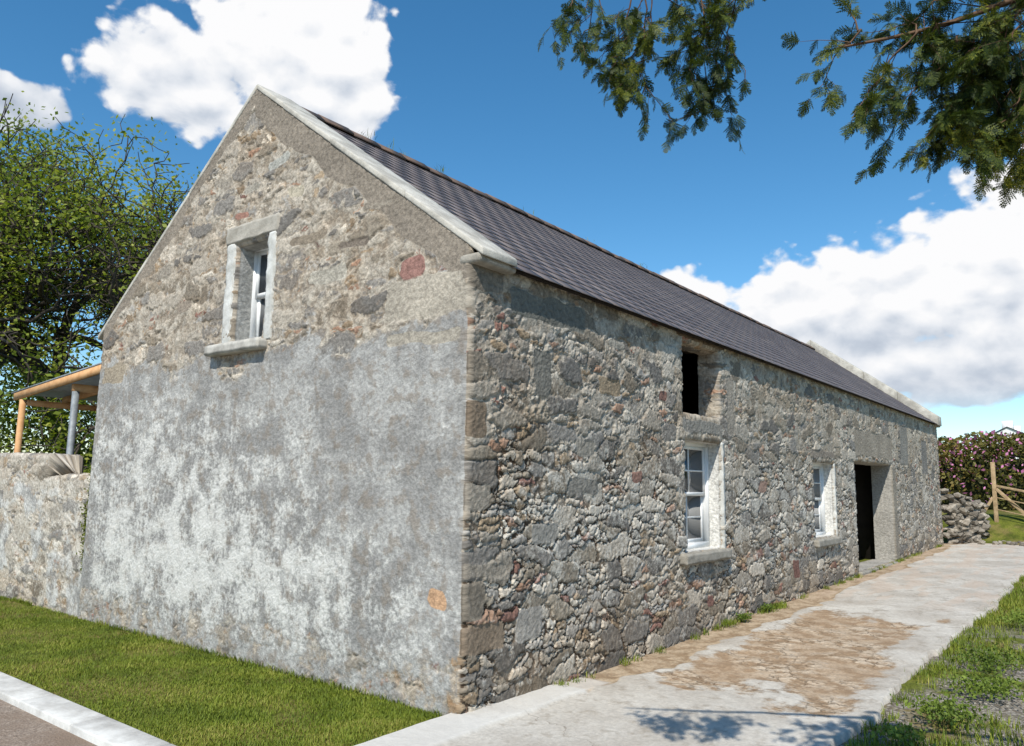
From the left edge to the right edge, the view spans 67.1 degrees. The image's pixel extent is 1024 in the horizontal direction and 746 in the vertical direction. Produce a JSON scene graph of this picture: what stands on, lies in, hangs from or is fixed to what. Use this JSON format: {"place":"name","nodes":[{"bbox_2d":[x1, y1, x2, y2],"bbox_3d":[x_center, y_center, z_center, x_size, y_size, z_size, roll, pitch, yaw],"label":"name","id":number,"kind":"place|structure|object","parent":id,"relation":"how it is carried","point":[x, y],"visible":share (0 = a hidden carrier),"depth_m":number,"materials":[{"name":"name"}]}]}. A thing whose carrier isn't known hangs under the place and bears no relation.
{"place":"outdoors","nodes":[
{"label":"outdoors","id":0,"kind":"place"},
{"bbox_2d":[0,699,96,745],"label":"road","id":1,"kind":"structure","parent":0,"point":[19,727],"depth_m":5.49,"materials":[{"name":"grey asphalt"}]},
{"bbox_2d":[0,510,1023,745],"bbox_3d":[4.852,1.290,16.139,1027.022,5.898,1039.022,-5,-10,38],"label":"ground","id":2,"kind":"structure","parent":0,"point":[1008,527],"depth_m":6.87,"materials":[{"name":"green plant"}]},
{"bbox_2d":[0,452,90,616],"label":"yard wall","id":3,"kind":"structure","parent":2,"relation":"on","point":[43,496],"depth_m":11.30,"materials":[{"name":"stone"}]},
{"bbox_2d":[76,470,90,575],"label":"ivy","id":4,"kind":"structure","parent":3,"relation":"attached to","point":[83,529],"depth_m":10.29,"materials":[{"name":"green plant"}]},
{"bbox_2d":[0,355,96,471],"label":"shrub belt","id":5,"kind":"object","parent":2,"relation":"on","point":[7,406],"visible":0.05,"depth_m":20.37,"materials":[{"name":"green plant"}]},
{"bbox_2d":[11,362,100,454],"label":"timber shed","id":6,"kind":"structure","parent":2,"relation":"on","point":[71,389],"depth_m":12.89,"materials":[{"name":"brown wood"}]},
{"bbox_2d":[0,128,141,451],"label":"ash tree","id":7,"kind":"object","parent":2,"relation":"on","point":[21,319],"visible":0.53,"depth_m":20.96,"materials":[{"name":"green plant"}]},
{"bbox_2d":[83,467,90,473],"bbox_3d":[-9.430,2.823,15.693,1.198,2.222,8.093,-5,-10,38],"label":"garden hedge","id":8,"kind":"object","parent":2,"relation":"on","point":[85,471],"depth_m":16.22,"materials":[{"name":"green plant"}]},
{"bbox_2d":[0,672,175,745],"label":"kerb","id":9,"kind":"structure","parent":2,"relation":"on","point":[90,725],"depth_m":5.68,"materials":[{"name":"concrete"}]},
{"bbox_2d":[0,161,192,468],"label":"ash tree","id":10,"kind":"object","parent":2,"relation":"on","point":[86,337],"visible":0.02,"depth_m":29.03,"materials":[{"name":"green plant"}]},
{"bbox_2d":[0,91,199,456],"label":"ash tree","id":11,"kind":"object","parent":2,"relation":"on","point":[73,172],"visible":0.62,"depth_m":21.69,"materials":[{"name":"green plant"}]},
{"bbox_2d":[0,119,200,472],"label":"ash tree","id":12,"kind":"object","parent":2,"relation":"on","point":[105,247],"visible":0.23,"depth_m":20.82,"materials":[{"name":"green plant"}]},
{"bbox_2d":[0,595,444,745],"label":"lawn strip","id":13,"kind":"object","parent":2,"relation":"on","point":[347,720],"visible":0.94,"depth_m":6.64,"materials":[{"name":"green plant"}]},
{"bbox_2d":[77,84,943,715],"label":"stone barn","id":14,"kind":"structure","parent":2,"relation":"on","point":[383,420],"depth_m":8.08,"materials":[{"name":"stone"}]},
{"bbox_2d":[249,248,267,337],"bbox_3d":[-2.716,-0.894,8.666,0.670,1.180,0.125,-5,-10,38],"label":"gable window frame","id":15,"kind":"structure","parent":14,"relation":"in","point":[256,296],"depth_m":8.80,"materials":[{"name":"white paint"}]},
{"bbox_2d":[259,255,266,336],"bbox_3d":[-2.702,-0.889,8.683,0.475,0.990,0.039,-5,-10,38],"label":"gable window glass","id":16,"kind":"structure","parent":14,"relation":"in","point":[262,287],"depth_m":8.79,"materials":[{"name":"grey glass"}]},
{"bbox_2d":[684,449,701,538],"bbox_3d":[2.233,1.545,9.873,0.039,1.180,0.905,-5,-10,38],"label":"front window glass","id":17,"kind":"structure","parent":14,"relation":"in","point":[695,456],"depth_m":10.03,"materials":[{"name":"grey"}]},
{"bbox_2d":[684,441,709,549],"bbox_3d":[2.250,1.541,9.860,0.125,1.370,1.100,-5,-10,38],"label":"front window frame","id":18,"kind":"structure","parent":14,"relation":"in","point":[693,543],"depth_m":10.16,"materials":[{"name":"white paint"}]},
{"bbox_2d":[538,0,1023,208],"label":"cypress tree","id":19,"kind":"object","parent":2,"relation":"on","point":[988,70],"visible":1,"depth_m":3.13,"materials":[{"name":"green plant"}]},
{"bbox_2d":[552,544,1023,744],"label":"grass","id":20,"kind":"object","parent":2,"relation":"on","point":[781,605],"visible":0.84,"depth_m":8.35,"materials":[{"name":"green plant"}]},
{"bbox_2d":[734,601,1023,745],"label":"verge weeds","id":21,"kind":"object","parent":2,"relation":"on","point":[938,709],"visible":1,"depth_m":6.59,"materials":[{"name":"green plant"}]},
{"bbox_2d":[937,430,1023,510],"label":"rhododendron hedge","id":22,"kind":"object","parent":2,"relation":"on","point":[1007,448],"visible":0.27,"depth_m":29.46,"materials":[{"name":"green plant"}]},
{"bbox_2d":[939,459,1023,509],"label":"hedge stems","id":23,"kind":"object","parent":2,"relation":"on","point":[969,485],"depth_m":29.50,"materials":[{"name":"green plant"}]},
{"bbox_2d":[940,488,1023,545],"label":"drystone wall","id":24,"kind":"structure","parent":2,"relation":"on","point":[964,519],"depth_m":22.36,"materials":[{"name":"stone"}]},
{"bbox_2d":[984,462,1023,521],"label":"wooden fence","id":25,"kind":"object","parent":2,"relation":"on","point":[995,490],"visible":0.81,"depth_m":23.02,"materials":[{"name":"brown wood"}]},
{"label":"walls","id":26,"kind":"object","parent":2,"relation":"on","visible":0},
{"bbox_2d":[977,428,1022,441],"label":"gable ends","id":27,"kind":"object","parent":26,"relation":"on","point":[1008,430],"visible":0.17,"depth_m":80.97,"materials":[{"name":"white paint"}]},
{"bbox_2d":[0,0,1023,457],"label":"sky","id":28,"kind":"structure","parent":0,"point":[917,284],"materials":[{"name":"blue"}]},
{"bbox_2d":[354,543,1023,745],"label":"concrete path","id":29,"kind":"structure","parent":0,"point":[824,667],"depth_m":7.33,"materials":[{"name":"grey concrete"}]},
{"bbox_2d":[844,574,1023,745],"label":"verge grass","id":30,"kind":"structure","parent":0,"point":[867,739],"depth_m":7.41,"materials":[{"name":"green plant"}]},
{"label":"roof","id":31,"kind":"object","parent":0,"visible":0},
{"bbox_2d":[1001,421,1020,431],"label":"chimneys","id":32,"kind":"object","parent":31,"relation":"on","point":[1007,424],"visible":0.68,"depth_m":81.26,"materials":[{"name":"white paint"}]}
]}

